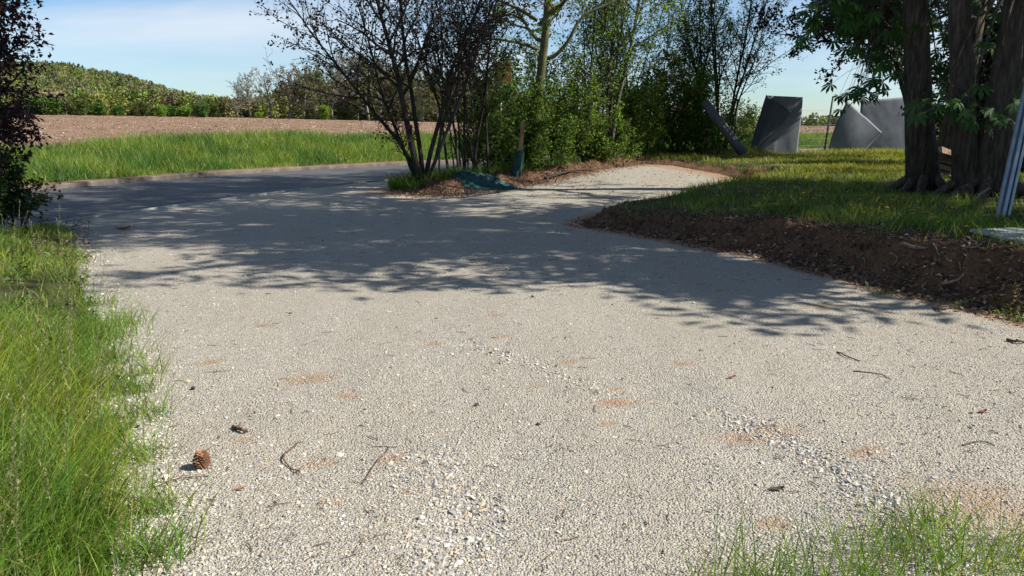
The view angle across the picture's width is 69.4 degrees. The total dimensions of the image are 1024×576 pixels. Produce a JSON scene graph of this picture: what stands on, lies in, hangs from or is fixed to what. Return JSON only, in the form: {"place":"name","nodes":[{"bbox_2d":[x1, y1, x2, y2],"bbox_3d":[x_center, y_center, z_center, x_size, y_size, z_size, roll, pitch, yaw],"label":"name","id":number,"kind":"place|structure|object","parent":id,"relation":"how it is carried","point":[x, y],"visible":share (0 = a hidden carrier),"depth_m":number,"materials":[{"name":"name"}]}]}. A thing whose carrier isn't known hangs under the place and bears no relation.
{"place":"outdoors","nodes":[
{"label":"outdoors","id":0,"kind":"place"},
{"bbox_2d":[0,199,243,575],"bbox_3d":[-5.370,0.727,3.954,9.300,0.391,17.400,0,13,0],"label":"grass bank","id":1,"kind":"structure","parent":0,"point":[30,283],"depth_m":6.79,"materials":[{"name":"green plant"}]},
{"bbox_2d":[0,145,63,230],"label":"shrub","id":2,"kind":"object","parent":1,"relation":"on","point":[10,203],"visible":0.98,"depth_m":10.74,"materials":[{"name":"green plant"}]},
{"bbox_2d":[0,0,64,175],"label":"plum tree","id":3,"kind":"object","parent":1,"relation":"on","point":[11,112],"visible":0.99,"depth_m":9.98,"materials":[{"name":"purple plant"}]},
{"bbox_2d":[0,151,810,228],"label":"road","id":4,"kind":"structure","parent":0,"point":[77,202],"depth_m":18.31,"materials":[{"name":"grey asphalt"}]},
{"bbox_2d":[2,179,386,230],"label":"road edging","id":5,"kind":"object","parent":4,"relation":"on","point":[205,201],"visible":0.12,"depth_m":15.13,"materials":[{"name":"grey concrete"}]},
{"bbox_2d":[11,148,827,190],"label":"kerb","id":6,"kind":"structure","parent":4,"relation":"on","point":[138,179],"depth_m":22.99,"materials":[{"name":"grey concrete"}]},
{"bbox_2d":[0,114,834,149],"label":"field","id":7,"kind":"structure","parent":0,"point":[137,118],"depth_m":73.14,"materials":[{"name":"soil"}]},
{"bbox_2d":[27,95,45,114],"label":"field edge bush","id":8,"kind":"object","parent":7,"relation":"on","point":[38,111],"visible":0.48,"depth_m":162.39,"materials":[{"name":"green plant"}]},
{"bbox_2d":[37,96,62,114],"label":"field edge bush","id":9,"kind":"object","parent":7,"relation":"on","point":[52,107],"visible":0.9,"depth_m":161.44,"materials":[{"name":"green plant"}]},
{"bbox_2d":[64,97,90,115],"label":"field edge bush","id":10,"kind":"object","parent":7,"relation":"on","point":[76,107],"visible":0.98,"depth_m":164.65,"materials":[{"name":"green plant"}]},
{"bbox_2d":[88,101,106,115],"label":"field edge bush","id":11,"kind":"object","parent":7,"relation":"on","point":[99,109],"visible":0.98,"depth_m":161.90,"materials":[{"name":"green plant"}]},
{"bbox_2d":[111,105,125,115],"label":"field edge bush","id":12,"kind":"object","parent":7,"relation":"on","point":[118,110],"visible":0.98,"depth_m":165.38,"materials":[{"name":"green plant"}]},
{"bbox_2d":[126,100,151,115],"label":"field edge bush","id":13,"kind":"object","parent":7,"relation":"on","point":[141,108],"visible":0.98,"depth_m":163.53,"materials":[{"name":"green plant"}]},
{"bbox_2d":[154,104,166,116],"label":"field edge bush","id":14,"kind":"object","parent":7,"relation":"on","point":[160,109],"visible":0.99,"depth_m":160.19,"materials":[{"name":"green plant"}]},
{"bbox_2d":[164,105,176,116],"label":"field edge bush","id":15,"kind":"object","parent":7,"relation":"on","point":[171,111],"visible":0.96,"depth_m":163.21,"materials":[{"name":"green plant"}]},
{"bbox_2d":[177,105,192,116],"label":"field edge bush","id":16,"kind":"object","parent":7,"relation":"on","point":[184,111],"visible":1,"depth_m":162.12,"materials":[{"name":"green plant"}]},
{"bbox_2d":[190,101,210,116],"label":"field edge bush","id":17,"kind":"object","parent":7,"relation":"on","point":[201,109],"visible":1,"depth_m":160.47,"materials":[{"name":"green plant"}]},
{"bbox_2d":[207,102,225,116],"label":"field edge bush","id":18,"kind":"object","parent":7,"relation":"on","point":[216,111],"visible":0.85,"depth_m":165.75,"materials":[{"name":"green plant"}]},
{"bbox_2d":[226,79,251,117],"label":"field edge tree","id":19,"kind":"object","parent":7,"relation":"on","point":[238,97],"visible":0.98,"depth_m":166.30,"materials":[{"name":"green plant"}]},
{"bbox_2d":[224,69,263,117],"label":"field edge tree","id":20,"kind":"object","parent":7,"relation":"on","point":[247,91],"visible":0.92,"depth_m":167.26,"materials":[{"name":"green plant"}]},
{"bbox_2d":[246,66,279,117],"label":"field edge tree","id":21,"kind":"object","parent":7,"relation":"on","point":[265,96],"visible":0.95,"depth_m":171.42,"materials":[{"name":"green plant"}]},
{"bbox_2d":[269,66,303,118],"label":"field edge tree","id":22,"kind":"object","parent":7,"relation":"on","point":[288,75],"visible":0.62,"depth_m":170.74,"materials":[{"name":"green plant"}]},
{"bbox_2d":[282,63,317,118],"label":"field edge tree","id":23,"kind":"object","parent":7,"relation":"on","point":[298,74],"visible":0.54,"depth_m":166.09,"materials":[{"name":"green plant"}]},
{"bbox_2d":[292,65,332,119],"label":"field edge tree","id":24,"kind":"object","parent":7,"relation":"on","point":[320,77],"visible":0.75,"depth_m":162.80,"materials":[{"name":"green plant"}]},
{"bbox_2d":[317,104,331,119],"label":"field edge bush","id":25,"kind":"object","parent":7,"relation":"on","point":[325,114],"visible":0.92,"depth_m":162.32,"materials":[{"name":"green plant"}]},
{"bbox_2d":[312,55,354,119],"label":"field edge tree","id":26,"kind":"object","parent":7,"relation":"on","point":[334,84],"visible":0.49,"depth_m":167.46,"materials":[{"name":"green plant"}]},
{"bbox_2d":[314,50,356,107],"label":"field edge tree","id":27,"kind":"object","parent":7,"relation":"on","point":[341,79],"visible":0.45,"depth_m":168.97,"materials":[{"name":"green plant"}]},
{"bbox_2d":[335,103,360,119],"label":"field edge bush","id":28,"kind":"object","parent":7,"relation":"on","point":[344,114],"visible":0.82,"depth_m":165.51,"materials":[{"name":"green plant"}]},
{"bbox_2d":[324,48,372,119],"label":"field edge tree","id":29,"kind":"object","parent":7,"relation":"on","point":[351,101],"visible":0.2,"depth_m":172.71,"materials":[{"name":"green plant"}]},
{"bbox_2d":[335,54,377,119],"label":"field edge tree","id":30,"kind":"object","parent":7,"relation":"on","point":[360,102],"visible":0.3,"depth_m":172.53,"materials":[{"name":"green plant"}]},
{"bbox_2d":[361,56,409,116],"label":"field edge tree","id":31,"kind":"object","parent":7,"relation":"on","point":[380,108],"visible":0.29,"depth_m":163.79,"materials":[{"name":"green plant"}]},
{"bbox_2d":[370,61,408,118],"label":"field edge tree","id":32,"kind":"object","parent":7,"relation":"on","point":[390,91],"visible":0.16,"depth_m":168.05,"materials":[{"name":"green plant"}]},
{"bbox_2d":[383,67,419,112],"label":"field edge tree","id":33,"kind":"object","parent":7,"relation":"on","point":[406,100],"visible":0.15,"depth_m":167.06,"materials":[{"name":"green plant"}]},
{"bbox_2d":[395,61,443,121],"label":"field edge tree","id":34,"kind":"object","parent":7,"relation":"on","point":[418,93],"visible":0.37,"depth_m":159.73,"materials":[{"name":"green plant"}]},
{"bbox_2d":[416,72,443,118],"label":"field edge tree","id":35,"kind":"object","parent":7,"relation":"on","point":[429,97],"visible":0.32,"depth_m":159.53,"materials":[{"name":"green plant"}]},
{"bbox_2d":[425,71,462,122],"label":"field edge tree","id":36,"kind":"object","parent":7,"relation":"on","point":[450,103],"visible":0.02,"depth_m":175.48,"materials":[{"name":"green plant"}]},
{"bbox_2d":[43,138,830,178],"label":"verge","id":37,"kind":"structure","parent":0,"point":[392,158],"depth_m":29.36,"materials":[{"name":"plant"}]},
{"bbox_2d":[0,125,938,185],"bbox_3d":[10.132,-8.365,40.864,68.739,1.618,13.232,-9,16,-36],"label":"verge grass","id":38,"kind":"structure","parent":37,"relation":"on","point":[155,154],"depth_m":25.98,"materials":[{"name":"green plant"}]},
{"bbox_2d":[0,0,996,122],"label":"sky","id":39,"kind":"structure","parent":0,"point":[198,46],"materials":[{"name":"blue"}]},
{"bbox_2d":[494,62,510,141],"bbox_3d":[-0.249,-4.631,20.526,0.460,3.144,0.113,0,13,0],"label":"sign board","id":40,"kind":"object","parent":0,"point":[507,76],"visible":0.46,"depth_m":20.21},
{"bbox_2d":[12,164,1023,575],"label":"gravel ground","id":41,"kind":"structure","parent":0,"point":[326,214],"depth_m":4.72,"materials":[{"name":"grey gravel"}]},
{"bbox_2d":[154,475,208,487],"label":"twig","id":42,"kind":"object","parent":41,"relation":"on","point":[183,477],"visible":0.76,"depth_m":3.36,"materials":[{"name":"beige wood"}]},
{"bbox_2d":[192,449,210,469],"bbox_3d":[-1.462,0.805,3.482,0.084,0.100,0.087,0,13,0],"label":"pine cone","id":43,"kind":"object","parent":41,"relation":"on","point":[201,457],"visible":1,"depth_m":3.47,"materials":[{"name":"brown plant"}]},
{"bbox_2d":[231,422,248,432],"bbox_3d":[-1.444,0.747,3.923,0.054,0.030,0.127,-9,16,-36],"label":"bark piece","id":44,"kind":"object","parent":41,"relation":"on","point":[237,427],"visible":1,"depth_m":3.91,"materials":[{"name":"brown wood"}]},
{"bbox_2d":[282,442,301,472],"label":"twig","id":45,"kind":"object","parent":41,"relation":"on","point":[294,445],"visible":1,"depth_m":3.59,"materials":[{"name":"brown wood"}]},
{"bbox_2d":[361,446,391,483],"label":"twig","id":46,"kind":"object","parent":41,"relation":"on","point":[376,461],"visible":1,"depth_m":3.58,"materials":[{"name":"beige wood"}]},
{"bbox_2d":[451,149,523,189],"bbox_3d":[-0.600,-2.908,18.284,1.841,0.987,1.856,0,13,0],"label":"tarpaulin","id":47,"kind":"object","parent":41,"relation":"on","point":[469,179],"visible":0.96,"depth_m":17.83,"materials":[{"name":"teal plastic"}]},
{"bbox_2d":[31,147,1023,570],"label":"leaf litter","id":48,"kind":"object","parent":41,"relation":"on","point":[695,239],"visible":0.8,"depth_m":8.74,"materials":[{"name":"brown plant"}]},
{"bbox_2d":[379,143,731,191],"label":"undergrowth","id":49,"kind":"object","parent":41,"relation":"on","point":[400,183],"visible":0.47,"depth_m":18.82,"materials":[{"name":"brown plant"}]},
{"bbox_2d":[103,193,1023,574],"bbox_3d":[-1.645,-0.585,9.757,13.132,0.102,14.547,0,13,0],"label":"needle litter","id":50,"kind":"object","parent":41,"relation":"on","point":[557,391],"visible":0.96,"depth_m":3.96,"materials":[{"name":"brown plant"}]},
{"bbox_2d":[721,88,761,149],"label":"bush","id":51,"kind":"object","parent":41,"relation":"on","point":[742,132],"visible":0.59,"depth_m":28.37,"materials":[{"name":"green plant"}]},
{"bbox_2d":[750,95,802,152],"bbox_3d":[9.769,-5.987,27.370,1.898,2.243,0.225,0,13,0],"label":"metal panel","id":52,"kind":"object","parent":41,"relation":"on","point":[777,128],"visible":0.88,"depth_m":27.34,"materials":[{"name":"grey metal"}]},
{"bbox_2d":[642,462,1023,575],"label":"grass","id":53,"kind":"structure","parent":41,"relation":"on","point":[860,551],"depth_m":2.65,"materials":[{"name":"green plant"}]},
{"bbox_2d":[932,302,948,309],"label":"twig","id":54,"kind":"object","parent":41,"relation":"on","point":[938,308],"visible":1,"depth_m":6.41,"materials":[{"name":"brown wood"}]},
{"bbox_2d":[961,440,994,445],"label":"twig","id":55,"kind":"object","parent":41,"relation":"on","point":[976,441],"visible":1,"depth_m":3.72,"materials":[{"name":"grey wood"}]},
{"bbox_2d":[978,95,1023,174],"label":"evergreen bush","id":56,"kind":"object","parent":41,"relation":"on","point":[979,114],"visible":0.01,"depth_m":16.19,"materials":[{"name":"green plant"}]},
{"bbox_2d":[1006,338,1023,342],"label":"twig","id":57,"kind":"object","parent":41,"relation":"on","point":[1012,340],"visible":1,"depth_m":5.48,"materials":[{"name":"brown wood"}]},
{"bbox_2d":[395,148,722,193],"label":"soil ridge","id":58,"kind":"structure","parent":0,"point":[585,164],"depth_m":20.71,"materials":[{"name":"brown soil"}]},
{"bbox_2d":[249,0,546,184],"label":"shrub","id":59,"kind":"object","parent":58,"relation":"on","point":[415,165],"visible":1,"depth_m":16.72,"materials":[{"name":"brown plant"}]},
{"bbox_2d":[369,0,536,173],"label":"shrub","id":60,"kind":"object","parent":58,"relation":"on","point":[447,54],"visible":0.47,"depth_m":18.45,"materials":[{"name":"brown plant"}]},
{"bbox_2d":[433,82,531,167],"bbox_3d":[-0.653,-4.263,19.585,2.686,2.656,1.904,-5,14,-21],"label":"bush","id":61,"kind":"object","parent":58,"relation":"on","point":[494,156],"visible":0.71,"depth_m":19.49,"materials":[{"name":"green plant"}]},
{"bbox_2d":[461,12,563,156],"bbox_3d":[-0.054,-5.391,20.898,3.115,4.510,2.940,0,13,0],"label":"bush","id":62,"kind":"object","parent":58,"relation":"on","point":[513,79],"visible":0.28,"depth_m":20.40,"materials":[{"name":"green plant"}]},
{"bbox_2d":[475,75,566,167],"bbox_3d":[0.226,-4.758,22.191,3.021,3.277,2.139,0,13,0],"label":"bush","id":63,"kind":"object","parent":58,"relation":"on","point":[553,83],"visible":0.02,"depth_m":22.07,"materials":[{"name":"green plant"}]},
{"bbox_2d":[518,122,524,149],"bbox_3d":[0.209,-3.560,19.240,0.258,1.502,0.090,0,13,0],"label":"wooden post","id":64,"kind":"object","parent":58,"relation":"on","point":[521,136],"visible":0.52,"depth_m":19.11,"materials":[{"name":"brown wood"}]},
{"bbox_2d":[451,0,617,159],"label":"roadside tree","id":65,"kind":"object","parent":58,"relation":"on","point":[544,22],"visible":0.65,"depth_m":20.31,"materials":[{"name":"green plant"}]},
{"bbox_2d":[491,76,579,171],"bbox_3d":[0.549,-4.487,20.375,2.701,2.737,2.051,0,13,0],"label":"bush","id":66,"kind":"object","parent":58,"relation":"on","point":[533,138],"visible":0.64,"depth_m":20.26,"materials":[{"name":"green plant"}]},
{"bbox_2d":[503,26,614,162],"bbox_3d":[1.295,-5.626,21.780,3.340,3.969,2.685,0,13,0],"label":"bush","id":67,"kind":"object","parent":58,"relation":"on","point":[587,102],"visible":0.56,"depth_m":21.55,"materials":[{"name":"green plant"}]},
{"bbox_2d":[544,169,592,178],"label":"fallen branch","id":68,"kind":"object","parent":58,"relation":"on","point":[554,175],"visible":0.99,"depth_m":20.53,"materials":[{"name":"grey wood"}]},
{"bbox_2d":[550,67,610,153],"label":"bush","id":69,"kind":"object","parent":58,"relation":"on","point":[574,107],"visible":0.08,"depth_m":23.43,"materials":[{"name":"green plant"}]},
{"bbox_2d":[556,98,641,165],"bbox_3d":[2.546,-4.670,22.136,2.636,2.033,1.580,5,14,22],"label":"bush","id":70,"kind":"object","parent":58,"relation":"on","point":[597,146],"visible":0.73,"depth_m":22.09,"materials":[{"name":"green plant"}]},
{"bbox_2d":[548,0,664,157],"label":"sapling","id":71,"kind":"object","parent":58,"relation":"on","point":[596,59],"visible":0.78,"depth_m":21.98,"materials":[{"name":"green plant"}]},
{"bbox_2d":[565,0,688,151],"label":"slender tree","id":72,"kind":"object","parent":58,"relation":"on","point":[636,16],"visible":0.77,"depth_m":22.06,"materials":[{"name":"green plant"}]},
{"bbox_2d":[573,0,692,149],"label":"sapling","id":73,"kind":"object","parent":58,"relation":"on","point":[667,37],"visible":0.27,"depth_m":24.56,"materials":[{"name":"green plant"}]},
{"bbox_2d":[602,75,670,154],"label":"bush","id":74,"kind":"object","parent":58,"relation":"on","point":[632,111],"visible":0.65,"depth_m":23.74,"materials":[{"name":"green plant"}]},
{"bbox_2d":[608,47,701,152],"bbox_3d":[4.812,-6.330,25.163,3.440,3.589,2.322,0,13,0],"label":"bush","id":75,"kind":"object","parent":58,"relation":"on","point":[677,89],"visible":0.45,"depth_m":24.85,"materials":[{"name":"green plant"}]},
{"bbox_2d":[644,62,714,151],"bbox_3d":[5.770,-6.166,25.587,2.677,3.161,1.985,0,13,0],"label":"bush","id":76,"kind":"object","parent":58,"relation":"on","point":[677,102],"visible":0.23,"depth_m":25.15,"materials":[{"name":"green plant"}]},
{"bbox_2d":[644,0,759,147],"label":"sapling","id":77,"kind":"object","parent":58,"relation":"on","point":[701,48],"visible":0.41,"depth_m":26.49,"materials":[{"name":"green plant"}]},
{"bbox_2d":[673,71,739,154],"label":"bush","id":78,"kind":"object","parent":58,"relation":"on","point":[705,130],"visible":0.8,"depth_m":25.05,"materials":[{"name":"green plant"}]},
{"bbox_2d":[583,143,1023,321],"bbox_3d":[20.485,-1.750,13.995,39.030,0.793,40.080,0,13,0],"label":"bank","id":79,"kind":"structure","parent":0,"point":[878,257],"depth_m":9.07,"materials":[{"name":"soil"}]},
{"bbox_2d":[634,0,812,150],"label":"shrub","id":80,"kind":"object","parent":79,"relation":"on","point":[740,37],"visible":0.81,"depth_m":26.34,"materials":[{"name":"green plant"}]},
{"bbox_2d":[701,100,747,155],"bbox_3d":[6.764,-5.094,23.557,1.534,1.771,0.300,5,14,22],"label":"fabric roll","id":81,"kind":"object","parent":79,"relation":"on","point":[732,139],"visible":0.99,"depth_m":23.46,"materials":[{"name":"grey fabric"}]},
{"bbox_2d":[733,96,841,150],"bbox_3d":[12.118,-6.167,28.295,7.769,2.426,0.113,-2,13,-8],"label":"wire fence","id":82,"kind":"object","parent":79,"relation":"on","point":[828,125],"visible":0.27,"depth_m":28.12,"materials":[{"name":"metal"}]},
{"bbox_2d":[576,202,1023,320],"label":"soil crumbs","id":83,"kind":"object","parent":79,"relation":"on","point":[861,246],"visible":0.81,"depth_m":8.22,"materials":[{"name":"brown soil"}]},
{"bbox_2d":[636,206,1022,312],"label":"rootlets","id":84,"kind":"object","parent":79,"relation":"on","point":[868,255],"visible":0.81,"depth_m":7.65,"materials":[{"name":"plant"}]},
{"bbox_2d":[828,101,881,151],"bbox_3d":[12.984,-5.957,27.911,2.029,2.164,0.337,0,13,0],"label":"fabric screen","id":85,"kind":"object","parent":79,"relation":"on","point":[855,128],"visible":0.75,"depth_m":27.80,"materials":[{"name":"grey fabric"}]},
{"bbox_2d":[749,0,1002,101],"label":"plum tree","id":86,"kind":"object","parent":79,"relation":"on","point":[830,30],"visible":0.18,"depth_m":24.58,"materials":[{"name":"green plant"}]},
{"bbox_2d":[860,97,904,149],"bbox_3d":[14.764,-6.185,28.311,2.982,2.342,0.101,0,13,0],"label":"fabric screen","id":87,"kind":"object","parent":79,"relation":"on","point":[885,119],"visible":0.34,"depth_m":28.23,"materials":[{"name":"grey fabric"}]},
{"bbox_2d":[792,0,982,193],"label":"shade tree","id":88,"kind":"object","parent":79,"relation":"on","point":[922,163],"visible":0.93,"depth_m":11.20,"materials":[{"name":"brown plant"}]},
{"bbox_2d":[899,241,928,248],"bbox_3d":[3.952,-0.420,7.310,0.110,0.072,0.296,-6,14,-25],"label":"root","id":89,"kind":"object","parent":79,"relation":"on","point":[902,243],"visible":1,"depth_m":7.30,"materials":[{"name":"plant"}]},
{"bbox_2d":[940,169,950,175],"bbox_3d":[8.787,-2.336,14.994,0.600,0.275,0.319,-2,13,-9],"label":"split log","id":90,"kind":"object","parent":79,"relation":"on","point":[944,172],"visible":0.14,"depth_m":14.91,"materials":[{"name":"brown wood"}]},
{"bbox_2d":[940,164,950,171],"bbox_3d":[8.662,-2.454,14.939,0.555,0.217,0.287,0,13,0],"label":"split log","id":91,"kind":"object","parent":90,"relation":"on","point":[945,167],"visible":0.21,"depth_m":14.86,"materials":[{"name":"brown wood"}]},
{"bbox_2d":[898,0,1002,140],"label":"evergreen bush","id":92,"kind":"object","parent":79,"relation":"on","point":[985,76],"visible":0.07,"depth_m":18.91,"materials":[{"name":"green plant"}]},
{"bbox_2d":[941,273,964,285],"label":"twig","id":93,"kind":"object","parent":79,"relation":"on","point":[952,281],"visible":1,"depth_m":6.86,"materials":[{"name":"wood"}]},
{"bbox_2d":[937,0,986,164],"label":"shade tree","id":94,"kind":"object","parent":79,"relation":"on","point":[944,138],"visible":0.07,"depth_m":15.92,"materials":[{"name":"brown plant"}]},
{"bbox_2d":[902,0,1023,198],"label":"shade tree","id":95,"kind":"object","parent":79,"relation":"on","point":[978,162],"visible":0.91,"depth_m":10.20,"materials":[{"name":"brown plant"}]},
{"bbox_2d":[970,227,1023,243],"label":"paving slab","id":96,"kind":"structure","parent":79,"relation":"on","point":[1009,233],"depth_m":7.14,"materials":[{"name":"grey concrete"}]},
{"bbox_2d":[995,85,1023,216],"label":"metal rail","id":97,"kind":"object","parent":79,"relation":"on","point":[1010,155],"visible":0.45,"depth_m":8.71,"materials":[{"name":"grey metal"}]},
{"bbox_2d":[1001,111,1023,215],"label":"metal rail","id":98,"kind":"object","parent":79,"relation":"on","point":[1013,169],"visible":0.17,"depth_m":8.68,"materials":[{"name":"grey metal"}]},
{"bbox_2d":[1006,137,1023,215],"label":"metal rail","id":99,"kind":"object","parent":79,"relation":"on","point":[1015,182],"visible":0.81,"depth_m":8.71,"materials":[{"name":"grey metal"}]},
{"bbox_2d":[1006,134,1023,213],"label":"metal rail","id":100,"kind":"object","parent":79,"relation":"on","point":[1015,172],"visible":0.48,"depth_m":8.72,"materials":[{"name":"grey metal"}]},
{"label":"terrain","id":101,"kind":"structure","parent":0,"visible":0},
{"bbox_2d":[238,75,634,122],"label":"background wood","id":102,"kind":"object","parent":101,"relation":"on","point":[278,109],"visible":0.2,"depth_m":185.65,"materials":[{"name":"green plant"}]},
{"bbox_2d":[722,112,941,126],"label":"horizon treeline","id":103,"kind":"object","parent":101,"relation":"on","point":[811,120],"visible":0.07,"depth_m":391.88,"materials":[{"name":"green plant"}]},
{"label":"hill","id":104,"kind":"structure","parent":0,"visible":0},
{"bbox_2d":[0,59,252,117],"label":"hill forest","id":105,"kind":"object","parent":104,"relation":"on","point":[91,85],"visible":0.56,"depth_m":224.31,"materials":[{"name":"green plant"}]},
{"bbox_3d":[8.918,-2.654,14.963,0.525,0.251,0.320,0,13,0],"label":"split log","id":106,"kind":"object","parent":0,"visible":0},
{"bbox_2d":[938,147,950,155],"bbox_3d":[8.797,-2.713,14.838,0.552,0.251,0.310,-1,13,-4],"label":"split log","id":107,"kind":"object","parent":106,"relation":"on","point":[943,150],"visible":0.43,"depth_m":14.74,"materials":[{"name":"brown wood"}]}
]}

